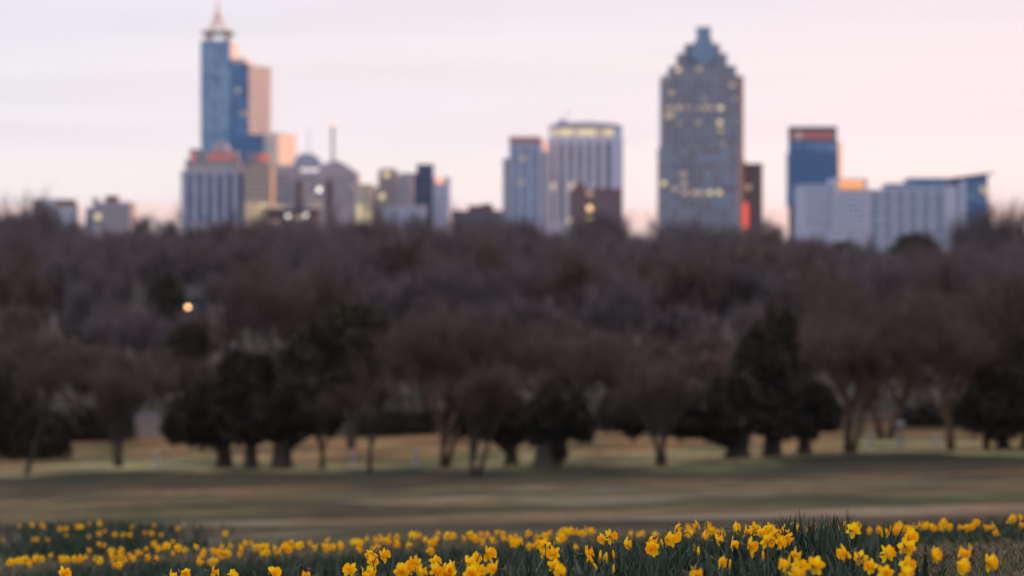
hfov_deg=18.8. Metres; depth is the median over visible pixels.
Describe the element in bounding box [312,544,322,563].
daffodil
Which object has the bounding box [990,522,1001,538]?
daffodil
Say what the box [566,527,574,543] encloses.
daffodil
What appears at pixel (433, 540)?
daffodil
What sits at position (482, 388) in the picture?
bare tree
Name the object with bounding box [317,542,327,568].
daffodil
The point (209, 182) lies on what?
window
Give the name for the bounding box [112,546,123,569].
daffodil
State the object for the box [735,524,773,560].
daffodil
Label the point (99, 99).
sky
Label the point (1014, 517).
daffodil
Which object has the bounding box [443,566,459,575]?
daffodil
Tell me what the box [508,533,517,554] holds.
daffodil
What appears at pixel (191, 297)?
house
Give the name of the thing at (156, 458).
marker post
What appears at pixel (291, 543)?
daffodil
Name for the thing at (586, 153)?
office tower
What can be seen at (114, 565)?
daffodil
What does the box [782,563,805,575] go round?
daffodil
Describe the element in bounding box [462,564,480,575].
daffodil
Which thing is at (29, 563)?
daffodil
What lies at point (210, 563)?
daffodil
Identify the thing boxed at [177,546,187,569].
daffodil
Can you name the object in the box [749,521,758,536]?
daffodil
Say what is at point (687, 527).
daffodil
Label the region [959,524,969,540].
daffodil
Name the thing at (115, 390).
bare tree
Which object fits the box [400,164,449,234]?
office building
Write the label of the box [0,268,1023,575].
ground
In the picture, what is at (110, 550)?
daffodil
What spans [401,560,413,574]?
daffodil
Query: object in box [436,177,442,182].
lit window
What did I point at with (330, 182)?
office building
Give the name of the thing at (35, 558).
daffodil
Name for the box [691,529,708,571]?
daffodil
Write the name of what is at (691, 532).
daffodil
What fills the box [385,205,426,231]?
building
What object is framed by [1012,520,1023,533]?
daffodil
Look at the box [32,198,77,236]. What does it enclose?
apartment building
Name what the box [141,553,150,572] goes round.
daffodil
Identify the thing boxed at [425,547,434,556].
daffodil
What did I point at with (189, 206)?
window
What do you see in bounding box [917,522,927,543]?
daffodil
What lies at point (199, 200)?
window
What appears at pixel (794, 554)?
daffodil
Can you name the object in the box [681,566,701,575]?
daffodil
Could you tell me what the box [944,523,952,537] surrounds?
daffodil
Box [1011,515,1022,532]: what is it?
daffodil
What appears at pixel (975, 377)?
bare tree
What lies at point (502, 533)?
daffodil
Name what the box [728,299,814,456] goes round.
evergreen tree
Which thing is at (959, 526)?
daffodil
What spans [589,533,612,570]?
daffodil
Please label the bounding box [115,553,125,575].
daffodil
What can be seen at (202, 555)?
daffodil
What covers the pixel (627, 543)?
daffodil
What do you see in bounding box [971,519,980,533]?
daffodil
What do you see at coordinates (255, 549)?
daffodil
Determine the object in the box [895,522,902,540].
daffodil
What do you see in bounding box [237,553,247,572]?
daffodil
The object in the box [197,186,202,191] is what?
window
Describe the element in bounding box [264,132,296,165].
office building
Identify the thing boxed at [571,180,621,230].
brick building
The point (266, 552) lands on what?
daffodil
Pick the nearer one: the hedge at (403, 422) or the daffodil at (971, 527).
the daffodil at (971, 527)
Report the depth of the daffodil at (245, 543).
25.90 m
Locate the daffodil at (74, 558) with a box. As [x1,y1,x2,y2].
[70,555,77,569]
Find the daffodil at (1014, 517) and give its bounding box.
[1009,514,1018,535]
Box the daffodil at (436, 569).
[426,561,443,575]
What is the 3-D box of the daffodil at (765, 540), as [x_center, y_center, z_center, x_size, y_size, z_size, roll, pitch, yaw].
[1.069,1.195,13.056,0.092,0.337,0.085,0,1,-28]
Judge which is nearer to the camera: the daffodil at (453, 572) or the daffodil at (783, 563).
the daffodil at (783, 563)
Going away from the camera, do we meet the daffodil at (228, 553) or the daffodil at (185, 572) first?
the daffodil at (185, 572)
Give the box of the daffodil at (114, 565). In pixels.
[106,562,116,575]
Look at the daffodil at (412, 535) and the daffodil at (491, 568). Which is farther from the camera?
the daffodil at (412, 535)
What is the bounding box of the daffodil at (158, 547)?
[154,544,161,565]
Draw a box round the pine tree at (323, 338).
[275,295,392,448]
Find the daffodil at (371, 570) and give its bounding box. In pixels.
[357,564,376,575]
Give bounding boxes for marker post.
[153,451,160,466]
[348,452,356,464]
[412,450,420,465]
[866,433,873,447]
[933,436,938,444]
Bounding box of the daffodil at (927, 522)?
[918,520,929,537]
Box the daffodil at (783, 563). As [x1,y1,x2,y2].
[778,554,801,575]
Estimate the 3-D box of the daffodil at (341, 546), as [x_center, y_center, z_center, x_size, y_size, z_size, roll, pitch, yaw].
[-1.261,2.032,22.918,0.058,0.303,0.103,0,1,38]
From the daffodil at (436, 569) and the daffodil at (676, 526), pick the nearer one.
the daffodil at (436, 569)
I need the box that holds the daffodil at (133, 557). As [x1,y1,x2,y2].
[130,554,139,575]
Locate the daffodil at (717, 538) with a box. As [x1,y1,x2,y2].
[698,533,747,575]
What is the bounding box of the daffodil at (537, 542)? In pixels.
[532,539,540,547]
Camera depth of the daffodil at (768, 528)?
13.32 m
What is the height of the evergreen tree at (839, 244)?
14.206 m
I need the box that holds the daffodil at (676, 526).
[667,521,681,558]
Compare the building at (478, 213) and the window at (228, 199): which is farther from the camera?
the window at (228, 199)
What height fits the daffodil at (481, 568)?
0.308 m
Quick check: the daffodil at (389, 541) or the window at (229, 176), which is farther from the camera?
the window at (229, 176)
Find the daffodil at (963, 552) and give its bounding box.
[958,543,1001,575]
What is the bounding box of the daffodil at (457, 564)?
[449,560,465,570]
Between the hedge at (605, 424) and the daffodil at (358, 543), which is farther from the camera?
the hedge at (605, 424)
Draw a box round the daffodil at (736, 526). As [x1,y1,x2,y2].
[722,521,740,562]
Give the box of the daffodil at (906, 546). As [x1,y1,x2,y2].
[863,537,916,575]
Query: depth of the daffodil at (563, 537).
22.65 m
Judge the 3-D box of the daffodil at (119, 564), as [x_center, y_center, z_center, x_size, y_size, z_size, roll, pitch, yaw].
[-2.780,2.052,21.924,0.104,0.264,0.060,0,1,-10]
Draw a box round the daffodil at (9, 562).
[3,557,12,574]
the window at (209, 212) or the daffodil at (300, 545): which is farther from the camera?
the window at (209, 212)
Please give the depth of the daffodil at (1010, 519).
21.51 m
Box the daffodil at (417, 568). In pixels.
[413,563,419,575]
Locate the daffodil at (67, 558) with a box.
[65,555,73,563]
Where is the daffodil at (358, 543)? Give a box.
[351,539,361,563]
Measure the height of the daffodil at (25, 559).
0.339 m
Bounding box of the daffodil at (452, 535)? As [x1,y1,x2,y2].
[447,532,455,560]
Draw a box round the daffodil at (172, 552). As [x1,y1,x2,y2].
[165,550,174,575]
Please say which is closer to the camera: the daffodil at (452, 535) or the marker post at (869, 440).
the daffodil at (452, 535)
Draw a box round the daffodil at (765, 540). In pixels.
[758,532,777,566]
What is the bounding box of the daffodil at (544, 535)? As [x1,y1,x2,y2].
[538,532,547,549]
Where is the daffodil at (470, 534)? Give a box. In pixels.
[466,531,473,554]
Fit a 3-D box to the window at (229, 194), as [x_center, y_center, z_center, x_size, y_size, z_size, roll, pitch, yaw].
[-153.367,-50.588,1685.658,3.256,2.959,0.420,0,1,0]
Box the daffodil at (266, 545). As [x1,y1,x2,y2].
[258,542,268,569]
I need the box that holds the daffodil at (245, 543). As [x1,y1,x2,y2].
[239,540,247,564]
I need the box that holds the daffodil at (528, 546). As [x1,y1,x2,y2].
[524,542,532,552]
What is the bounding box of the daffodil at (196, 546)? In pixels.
[188,543,198,568]
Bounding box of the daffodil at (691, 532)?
[687,528,697,538]
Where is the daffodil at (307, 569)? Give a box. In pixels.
[297,564,309,575]
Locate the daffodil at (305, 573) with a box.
[302,571,318,575]
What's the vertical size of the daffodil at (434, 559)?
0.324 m
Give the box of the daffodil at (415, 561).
[388,553,428,575]
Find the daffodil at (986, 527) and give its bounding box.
[978,524,989,540]
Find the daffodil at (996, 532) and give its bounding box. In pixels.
[993,530,1003,540]
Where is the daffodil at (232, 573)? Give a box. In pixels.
[225,569,238,575]
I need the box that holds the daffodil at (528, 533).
[522,529,531,555]
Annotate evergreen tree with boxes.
[0,359,79,460]
[146,271,186,343]
[158,370,233,467]
[162,320,213,394]
[202,345,277,468]
[246,372,347,468]
[350,224,371,242]
[440,382,529,464]
[518,380,598,467]
[606,367,769,458]
[719,298,750,344]
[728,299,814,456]
[792,370,845,454]
[824,240,859,271]
[884,232,941,267]
[951,335,1023,448]
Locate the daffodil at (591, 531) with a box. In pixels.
[585,527,594,548]
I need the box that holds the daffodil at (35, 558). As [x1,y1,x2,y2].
[32,554,42,575]
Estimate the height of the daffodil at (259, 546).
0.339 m
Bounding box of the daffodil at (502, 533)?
[495,530,504,549]
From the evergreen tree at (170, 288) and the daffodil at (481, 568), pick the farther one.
the evergreen tree at (170, 288)
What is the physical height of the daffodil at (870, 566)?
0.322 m
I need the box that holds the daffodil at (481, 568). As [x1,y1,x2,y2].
[475,562,507,575]
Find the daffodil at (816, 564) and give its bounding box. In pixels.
[804,555,825,575]
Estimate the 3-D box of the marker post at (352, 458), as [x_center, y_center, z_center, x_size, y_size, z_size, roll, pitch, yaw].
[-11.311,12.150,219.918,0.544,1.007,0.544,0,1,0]
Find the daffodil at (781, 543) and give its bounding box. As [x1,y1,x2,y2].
[747,535,786,575]
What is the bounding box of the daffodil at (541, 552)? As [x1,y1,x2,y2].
[532,547,554,575]
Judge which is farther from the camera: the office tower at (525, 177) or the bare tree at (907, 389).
the office tower at (525, 177)
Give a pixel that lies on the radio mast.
(332, 137)
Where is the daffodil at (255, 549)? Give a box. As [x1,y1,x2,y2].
[252,545,257,567]
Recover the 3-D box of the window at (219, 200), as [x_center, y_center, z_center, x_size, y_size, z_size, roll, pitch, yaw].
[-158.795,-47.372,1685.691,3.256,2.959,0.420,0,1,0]
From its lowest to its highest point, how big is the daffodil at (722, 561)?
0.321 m
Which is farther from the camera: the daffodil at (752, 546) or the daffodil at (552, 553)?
the daffodil at (552, 553)
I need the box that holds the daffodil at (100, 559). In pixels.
[91,555,102,572]
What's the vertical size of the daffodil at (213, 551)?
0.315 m
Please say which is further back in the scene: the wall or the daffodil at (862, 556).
the wall
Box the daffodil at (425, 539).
[417,536,426,553]
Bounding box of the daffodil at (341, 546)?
[334,544,343,566]
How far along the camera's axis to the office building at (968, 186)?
1545.51 m
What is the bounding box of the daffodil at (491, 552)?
[476,545,518,575]
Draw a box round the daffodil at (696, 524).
[691,519,707,556]
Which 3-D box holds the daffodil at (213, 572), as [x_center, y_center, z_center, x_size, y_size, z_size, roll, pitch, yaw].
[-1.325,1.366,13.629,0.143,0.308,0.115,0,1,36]
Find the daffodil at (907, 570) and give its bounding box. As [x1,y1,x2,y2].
[893,564,913,575]
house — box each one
[152,285,210,357]
[208,357,220,368]
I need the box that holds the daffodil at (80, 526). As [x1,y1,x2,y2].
[78,524,84,547]
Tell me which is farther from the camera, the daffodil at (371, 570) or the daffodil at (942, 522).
the daffodil at (942, 522)
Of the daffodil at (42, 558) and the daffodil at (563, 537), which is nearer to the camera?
the daffodil at (563, 537)
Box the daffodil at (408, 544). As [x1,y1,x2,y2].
[399,540,411,559]
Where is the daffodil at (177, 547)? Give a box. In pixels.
[173,544,181,570]
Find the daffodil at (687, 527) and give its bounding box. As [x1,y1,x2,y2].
[680,524,690,539]
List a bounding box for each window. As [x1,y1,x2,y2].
[95,214,100,218]
[187,174,192,179]
[187,180,192,185]
[187,186,192,191]
[187,192,192,197]
[187,198,192,203]
[187,204,192,209]
[187,210,192,214]
[192,303,197,310]
[197,174,202,179]
[197,180,202,185]
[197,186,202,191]
[197,192,202,197]
[197,198,202,203]
[197,204,202,209]
[197,216,202,220]
[207,174,212,179]
[207,180,212,185]
[207,186,212,191]
[207,192,212,197]
[207,198,212,203]
[207,204,212,209]
[207,210,212,214]
[217,174,222,179]
[217,180,222,185]
[217,186,222,191]
[217,192,222,197]
[217,198,222,203]
[217,204,222,209]
[217,210,222,214]
[227,174,232,179]
[227,180,232,185]
[227,186,232,191]
[227,192,232,197]
[227,198,232,203]
[379,194,384,198]
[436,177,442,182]
[587,190,592,195]
[717,120,722,124]
[983,188,988,193]
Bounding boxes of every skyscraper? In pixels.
[200,0,271,171]
[657,27,743,249]
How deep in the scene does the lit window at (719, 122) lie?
1798.72 m
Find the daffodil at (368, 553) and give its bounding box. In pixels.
[364,546,378,574]
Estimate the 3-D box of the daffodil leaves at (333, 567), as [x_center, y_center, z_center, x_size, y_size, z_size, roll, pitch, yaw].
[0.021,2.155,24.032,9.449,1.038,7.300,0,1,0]
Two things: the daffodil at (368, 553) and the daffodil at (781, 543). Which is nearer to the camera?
the daffodil at (781, 543)
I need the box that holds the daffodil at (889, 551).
[865,544,895,575]
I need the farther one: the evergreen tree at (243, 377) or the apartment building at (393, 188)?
the apartment building at (393, 188)
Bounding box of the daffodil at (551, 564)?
[539,558,560,575]
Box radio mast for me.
[331,122,334,160]
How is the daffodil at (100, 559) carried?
on the ground
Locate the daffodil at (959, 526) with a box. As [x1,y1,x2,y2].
[953,524,962,538]
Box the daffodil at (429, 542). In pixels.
[423,539,432,558]
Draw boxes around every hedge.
[68,402,139,441]
[355,405,438,435]
[599,392,674,431]
[892,401,962,427]
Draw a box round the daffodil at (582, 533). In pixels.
[578,529,586,551]
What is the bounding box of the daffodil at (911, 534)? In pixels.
[894,528,930,575]
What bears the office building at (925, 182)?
on the ground
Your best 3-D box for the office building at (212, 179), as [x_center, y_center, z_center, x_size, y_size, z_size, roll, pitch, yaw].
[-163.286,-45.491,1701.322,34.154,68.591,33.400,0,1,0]
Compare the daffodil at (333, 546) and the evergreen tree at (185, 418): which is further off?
the evergreen tree at (185, 418)
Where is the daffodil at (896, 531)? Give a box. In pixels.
[892,526,901,542]
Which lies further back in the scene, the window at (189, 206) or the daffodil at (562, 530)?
the window at (189, 206)
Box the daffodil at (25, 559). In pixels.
[20,555,28,575]
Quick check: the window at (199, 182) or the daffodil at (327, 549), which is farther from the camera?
the window at (199, 182)
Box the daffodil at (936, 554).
[915,546,941,575]
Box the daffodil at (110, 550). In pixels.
[107,547,114,553]
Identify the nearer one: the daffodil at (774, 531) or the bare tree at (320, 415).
the daffodil at (774, 531)
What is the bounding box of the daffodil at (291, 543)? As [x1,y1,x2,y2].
[284,540,293,563]
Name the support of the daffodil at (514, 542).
on the ground
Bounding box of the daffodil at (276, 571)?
[267,566,293,575]
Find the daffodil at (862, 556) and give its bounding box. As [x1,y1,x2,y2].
[853,550,873,575]
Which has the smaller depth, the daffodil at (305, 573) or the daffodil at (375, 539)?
the daffodil at (305, 573)
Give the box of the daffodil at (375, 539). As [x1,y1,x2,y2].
[367,536,377,550]
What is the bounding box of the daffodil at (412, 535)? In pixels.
[408,531,415,555]
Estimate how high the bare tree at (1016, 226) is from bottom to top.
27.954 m
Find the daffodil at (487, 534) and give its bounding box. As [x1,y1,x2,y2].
[485,531,495,547]
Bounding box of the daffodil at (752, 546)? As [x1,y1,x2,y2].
[737,536,786,575]
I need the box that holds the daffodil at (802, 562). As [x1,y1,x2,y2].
[773,557,808,575]
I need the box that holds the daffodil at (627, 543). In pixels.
[612,536,632,574]
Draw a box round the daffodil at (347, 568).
[342,563,363,575]
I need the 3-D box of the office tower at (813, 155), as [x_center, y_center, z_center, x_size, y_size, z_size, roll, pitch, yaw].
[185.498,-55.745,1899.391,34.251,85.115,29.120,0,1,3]
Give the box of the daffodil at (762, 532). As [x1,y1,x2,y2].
[726,526,768,572]
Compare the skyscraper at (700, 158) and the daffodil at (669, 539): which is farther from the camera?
the skyscraper at (700, 158)
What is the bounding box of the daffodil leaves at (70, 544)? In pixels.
[0,518,282,560]
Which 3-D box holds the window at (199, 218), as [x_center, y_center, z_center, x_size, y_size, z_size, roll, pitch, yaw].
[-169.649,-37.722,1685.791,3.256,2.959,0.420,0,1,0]
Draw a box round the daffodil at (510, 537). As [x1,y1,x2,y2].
[503,534,513,550]
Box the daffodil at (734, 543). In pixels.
[720,535,740,574]
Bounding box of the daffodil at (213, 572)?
[201,565,219,575]
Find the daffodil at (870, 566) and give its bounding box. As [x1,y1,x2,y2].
[863,558,880,574]
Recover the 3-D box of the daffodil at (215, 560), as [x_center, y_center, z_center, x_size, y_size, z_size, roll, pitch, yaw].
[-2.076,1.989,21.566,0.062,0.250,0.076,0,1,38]
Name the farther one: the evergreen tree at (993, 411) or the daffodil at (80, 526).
the evergreen tree at (993, 411)
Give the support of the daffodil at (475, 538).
on the ground
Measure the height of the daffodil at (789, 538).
0.346 m
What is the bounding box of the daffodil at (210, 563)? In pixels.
[207,558,215,569]
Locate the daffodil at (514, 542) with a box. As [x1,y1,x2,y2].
[509,538,518,563]
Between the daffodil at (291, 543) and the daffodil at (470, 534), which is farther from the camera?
the daffodil at (291, 543)
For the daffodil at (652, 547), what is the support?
on the ground
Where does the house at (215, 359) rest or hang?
on the ground
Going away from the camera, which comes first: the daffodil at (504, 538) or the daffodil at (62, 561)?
the daffodil at (504, 538)
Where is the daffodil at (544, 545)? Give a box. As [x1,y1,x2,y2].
[515,538,550,575]
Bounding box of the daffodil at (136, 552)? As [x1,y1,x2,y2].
[135,550,144,574]
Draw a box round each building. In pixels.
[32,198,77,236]
[86,196,135,241]
[180,142,243,256]
[244,153,274,226]
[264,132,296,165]
[266,209,320,247]
[274,153,359,238]
[355,184,373,224]
[373,168,413,226]
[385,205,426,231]
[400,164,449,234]
[448,204,502,234]
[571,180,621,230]
[743,161,762,250]
[794,178,956,254]
[882,178,947,189]
[944,172,994,246]
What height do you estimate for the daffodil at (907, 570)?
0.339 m
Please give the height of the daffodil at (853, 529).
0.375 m
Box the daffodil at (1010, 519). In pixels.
[1002,516,1013,532]
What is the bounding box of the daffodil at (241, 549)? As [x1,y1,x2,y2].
[233,547,243,564]
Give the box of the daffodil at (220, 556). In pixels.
[218,550,224,566]
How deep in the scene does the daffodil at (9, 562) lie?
22.94 m
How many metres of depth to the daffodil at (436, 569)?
11.79 m
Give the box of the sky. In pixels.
[0,0,1023,242]
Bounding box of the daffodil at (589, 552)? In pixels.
[574,545,602,575]
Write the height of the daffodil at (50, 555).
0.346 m
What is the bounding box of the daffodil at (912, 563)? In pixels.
[897,555,916,575]
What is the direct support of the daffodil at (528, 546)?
on the ground
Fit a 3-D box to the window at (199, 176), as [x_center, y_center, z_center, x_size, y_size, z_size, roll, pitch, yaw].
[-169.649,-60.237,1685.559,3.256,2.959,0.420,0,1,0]
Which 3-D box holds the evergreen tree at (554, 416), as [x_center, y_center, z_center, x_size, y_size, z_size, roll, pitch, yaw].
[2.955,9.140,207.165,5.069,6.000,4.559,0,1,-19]
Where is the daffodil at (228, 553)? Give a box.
[222,549,231,572]
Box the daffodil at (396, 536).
[390,533,399,558]
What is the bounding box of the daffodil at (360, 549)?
[352,546,362,557]
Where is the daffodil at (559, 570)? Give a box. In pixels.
[545,562,565,575]
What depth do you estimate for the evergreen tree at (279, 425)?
214.20 m
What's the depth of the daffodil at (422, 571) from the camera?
11.71 m
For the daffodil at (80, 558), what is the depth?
22.89 m
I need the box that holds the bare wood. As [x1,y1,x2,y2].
[0,180,1023,425]
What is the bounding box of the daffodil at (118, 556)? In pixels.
[112,551,121,574]
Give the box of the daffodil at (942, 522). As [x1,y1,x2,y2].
[937,518,947,540]
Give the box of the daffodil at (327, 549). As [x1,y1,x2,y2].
[324,544,330,562]
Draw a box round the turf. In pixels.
[0,517,1023,575]
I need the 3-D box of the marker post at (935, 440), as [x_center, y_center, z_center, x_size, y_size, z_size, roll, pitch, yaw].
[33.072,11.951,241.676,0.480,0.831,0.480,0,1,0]
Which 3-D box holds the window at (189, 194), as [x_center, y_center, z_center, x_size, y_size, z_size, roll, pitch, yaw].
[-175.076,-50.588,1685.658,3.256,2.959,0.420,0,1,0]
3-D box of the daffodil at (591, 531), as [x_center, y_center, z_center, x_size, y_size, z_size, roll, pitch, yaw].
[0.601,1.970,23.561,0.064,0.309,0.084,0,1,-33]
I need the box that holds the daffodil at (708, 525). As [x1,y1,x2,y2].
[703,521,711,538]
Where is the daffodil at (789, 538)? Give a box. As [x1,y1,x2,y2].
[775,530,809,571]
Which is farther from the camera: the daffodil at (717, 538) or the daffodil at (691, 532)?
the daffodil at (691, 532)
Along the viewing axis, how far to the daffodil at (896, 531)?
21.52 m
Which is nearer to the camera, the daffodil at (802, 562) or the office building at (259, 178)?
the daffodil at (802, 562)
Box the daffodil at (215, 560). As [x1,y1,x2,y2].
[207,556,218,568]
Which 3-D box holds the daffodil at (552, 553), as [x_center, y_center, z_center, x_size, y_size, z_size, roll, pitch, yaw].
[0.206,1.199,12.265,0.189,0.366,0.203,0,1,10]
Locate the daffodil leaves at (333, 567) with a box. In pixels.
[0,514,1023,575]
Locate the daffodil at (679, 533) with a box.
[674,527,707,554]
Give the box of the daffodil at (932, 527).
[927,523,936,540]
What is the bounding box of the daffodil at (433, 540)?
[429,538,436,553]
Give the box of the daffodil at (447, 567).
[429,560,453,575]
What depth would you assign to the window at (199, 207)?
1685.62 m
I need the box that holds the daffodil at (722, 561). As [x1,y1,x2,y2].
[706,554,726,575]
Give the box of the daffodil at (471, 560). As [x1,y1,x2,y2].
[459,555,486,575]
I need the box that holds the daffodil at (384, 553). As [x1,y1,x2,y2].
[373,548,390,575]
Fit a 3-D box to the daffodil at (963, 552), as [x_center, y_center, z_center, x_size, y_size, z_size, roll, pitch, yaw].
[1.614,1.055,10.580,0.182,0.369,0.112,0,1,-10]
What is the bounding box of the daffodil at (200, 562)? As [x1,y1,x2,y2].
[196,558,204,575]
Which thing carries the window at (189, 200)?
in the office building at (212, 179)
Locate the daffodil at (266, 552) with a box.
[263,548,269,568]
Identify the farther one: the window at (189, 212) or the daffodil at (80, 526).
the window at (189, 212)
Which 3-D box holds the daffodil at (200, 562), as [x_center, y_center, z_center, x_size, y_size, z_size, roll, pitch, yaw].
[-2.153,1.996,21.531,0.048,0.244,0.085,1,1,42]
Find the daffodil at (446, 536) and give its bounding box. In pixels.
[440,532,449,551]
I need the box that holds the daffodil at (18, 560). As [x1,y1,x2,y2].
[14,557,21,575]
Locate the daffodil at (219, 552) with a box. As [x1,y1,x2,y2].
[216,548,225,574]
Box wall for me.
[134,413,167,437]
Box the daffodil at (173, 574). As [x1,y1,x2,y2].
[160,568,177,575]
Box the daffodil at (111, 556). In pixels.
[104,553,115,572]
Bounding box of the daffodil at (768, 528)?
[758,522,786,567]
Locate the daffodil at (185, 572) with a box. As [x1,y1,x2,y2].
[177,568,190,575]
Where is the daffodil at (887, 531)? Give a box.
[881,529,889,539]
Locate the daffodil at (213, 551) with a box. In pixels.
[207,548,215,570]
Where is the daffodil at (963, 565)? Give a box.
[949,557,970,575]
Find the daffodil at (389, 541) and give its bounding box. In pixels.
[381,537,391,548]
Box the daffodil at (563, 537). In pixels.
[558,533,566,546]
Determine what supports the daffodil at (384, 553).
on the ground
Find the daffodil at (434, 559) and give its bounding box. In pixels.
[425,554,441,575]
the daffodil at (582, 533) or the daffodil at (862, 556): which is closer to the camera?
the daffodil at (862, 556)
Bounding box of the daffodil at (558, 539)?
[550,537,560,546]
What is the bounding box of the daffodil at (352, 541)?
[349,539,355,560]
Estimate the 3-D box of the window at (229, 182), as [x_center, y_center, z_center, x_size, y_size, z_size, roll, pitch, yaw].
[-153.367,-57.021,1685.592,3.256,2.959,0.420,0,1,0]
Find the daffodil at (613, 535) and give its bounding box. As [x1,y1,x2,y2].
[590,529,643,565]
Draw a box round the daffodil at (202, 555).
[194,551,204,572]
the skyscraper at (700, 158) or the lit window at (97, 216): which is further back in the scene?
the skyscraper at (700, 158)
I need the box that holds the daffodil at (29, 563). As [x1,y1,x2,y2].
[27,560,37,573]
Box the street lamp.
[186,304,194,321]
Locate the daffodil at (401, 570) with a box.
[393,563,409,575]
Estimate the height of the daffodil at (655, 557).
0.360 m
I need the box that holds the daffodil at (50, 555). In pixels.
[44,552,52,572]
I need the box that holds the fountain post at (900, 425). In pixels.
[895,421,905,444]
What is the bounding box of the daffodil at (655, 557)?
[630,535,662,575]
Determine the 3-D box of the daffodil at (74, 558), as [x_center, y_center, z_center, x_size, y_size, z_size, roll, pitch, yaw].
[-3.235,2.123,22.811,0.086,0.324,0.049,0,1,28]
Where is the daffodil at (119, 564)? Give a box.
[111,560,121,575]
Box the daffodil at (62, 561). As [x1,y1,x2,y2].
[56,557,64,569]
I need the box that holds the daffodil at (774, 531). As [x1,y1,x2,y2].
[766,527,781,563]
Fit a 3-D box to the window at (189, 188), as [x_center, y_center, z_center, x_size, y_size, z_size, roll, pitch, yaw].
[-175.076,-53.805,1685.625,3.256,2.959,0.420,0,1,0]
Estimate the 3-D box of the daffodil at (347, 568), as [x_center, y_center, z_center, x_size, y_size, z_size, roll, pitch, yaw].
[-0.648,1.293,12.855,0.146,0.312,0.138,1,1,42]
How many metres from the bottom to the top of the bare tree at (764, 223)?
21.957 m
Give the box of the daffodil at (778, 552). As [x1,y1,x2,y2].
[771,524,788,558]
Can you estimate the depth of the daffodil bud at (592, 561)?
12.60 m
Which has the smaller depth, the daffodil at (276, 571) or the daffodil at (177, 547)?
the daffodil at (276, 571)
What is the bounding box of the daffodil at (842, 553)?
[836,544,861,575]
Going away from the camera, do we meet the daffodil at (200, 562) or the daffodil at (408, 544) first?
the daffodil at (200, 562)
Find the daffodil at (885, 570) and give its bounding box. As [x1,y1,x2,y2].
[864,564,893,575]
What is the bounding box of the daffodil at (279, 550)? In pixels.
[274,548,284,561]
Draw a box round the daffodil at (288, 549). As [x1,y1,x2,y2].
[284,545,292,566]
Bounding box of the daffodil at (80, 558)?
[73,554,83,570]
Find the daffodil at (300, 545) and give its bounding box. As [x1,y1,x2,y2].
[296,541,303,565]
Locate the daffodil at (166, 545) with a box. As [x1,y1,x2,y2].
[162,542,172,572]
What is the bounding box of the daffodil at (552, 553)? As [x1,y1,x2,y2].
[546,545,588,575]
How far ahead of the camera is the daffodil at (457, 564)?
12.45 m
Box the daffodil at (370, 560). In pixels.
[348,554,380,575]
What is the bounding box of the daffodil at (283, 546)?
[277,542,285,566]
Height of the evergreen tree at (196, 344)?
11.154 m
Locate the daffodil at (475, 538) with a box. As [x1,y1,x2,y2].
[469,534,479,554]
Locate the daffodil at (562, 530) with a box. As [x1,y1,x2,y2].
[559,528,565,547]
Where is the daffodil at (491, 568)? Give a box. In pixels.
[486,560,508,575]
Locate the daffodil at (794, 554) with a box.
[776,547,801,575]
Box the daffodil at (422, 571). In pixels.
[396,563,427,575]
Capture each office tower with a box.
[503,136,547,233]
[547,108,622,241]
[786,127,841,239]
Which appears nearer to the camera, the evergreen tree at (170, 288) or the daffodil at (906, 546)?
the daffodil at (906, 546)
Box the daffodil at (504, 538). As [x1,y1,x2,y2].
[495,535,505,550]
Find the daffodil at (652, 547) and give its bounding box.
[631,540,662,575]
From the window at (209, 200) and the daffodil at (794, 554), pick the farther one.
the window at (209, 200)
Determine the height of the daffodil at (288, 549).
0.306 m
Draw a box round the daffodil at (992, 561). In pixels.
[976,554,998,575]
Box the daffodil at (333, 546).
[329,543,335,562]
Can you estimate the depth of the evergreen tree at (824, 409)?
222.65 m
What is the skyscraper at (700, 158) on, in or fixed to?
on the ground
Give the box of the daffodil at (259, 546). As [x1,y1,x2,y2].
[251,544,262,567]
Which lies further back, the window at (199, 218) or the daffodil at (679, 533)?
the window at (199, 218)
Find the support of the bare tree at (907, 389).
on the ground
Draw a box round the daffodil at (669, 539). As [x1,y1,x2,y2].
[654,531,692,571]
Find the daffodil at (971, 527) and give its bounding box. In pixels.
[969,523,975,540]
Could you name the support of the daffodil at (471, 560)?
on the ground
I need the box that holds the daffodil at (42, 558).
[39,556,44,575]
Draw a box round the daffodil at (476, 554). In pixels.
[461,551,481,572]
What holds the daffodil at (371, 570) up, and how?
on the ground
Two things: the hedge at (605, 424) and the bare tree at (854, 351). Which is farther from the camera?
the hedge at (605, 424)
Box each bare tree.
[0,184,58,292]
[2,341,89,474]
[84,353,158,466]
[130,211,154,277]
[292,368,344,468]
[334,346,408,471]
[355,282,562,466]
[452,349,539,475]
[507,323,659,443]
[602,342,714,464]
[749,210,792,247]
[795,305,945,451]
[798,268,983,438]
[874,276,1022,450]
[937,198,990,321]
[940,339,1020,449]
[951,261,1023,448]
[963,188,1023,259]
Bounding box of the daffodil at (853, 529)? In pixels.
[846,522,860,562]
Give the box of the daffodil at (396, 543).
[391,539,399,555]
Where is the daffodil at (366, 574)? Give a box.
[353,567,370,575]
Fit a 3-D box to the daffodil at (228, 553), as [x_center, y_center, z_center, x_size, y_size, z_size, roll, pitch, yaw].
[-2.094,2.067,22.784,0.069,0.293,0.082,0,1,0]
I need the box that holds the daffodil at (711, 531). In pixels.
[708,527,715,534]
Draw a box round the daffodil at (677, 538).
[661,533,679,567]
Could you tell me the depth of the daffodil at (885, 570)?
10.28 m
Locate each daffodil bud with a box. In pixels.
[590,555,594,575]
[599,550,601,575]
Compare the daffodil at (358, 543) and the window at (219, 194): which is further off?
the window at (219, 194)
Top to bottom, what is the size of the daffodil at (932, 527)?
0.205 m
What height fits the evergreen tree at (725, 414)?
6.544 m

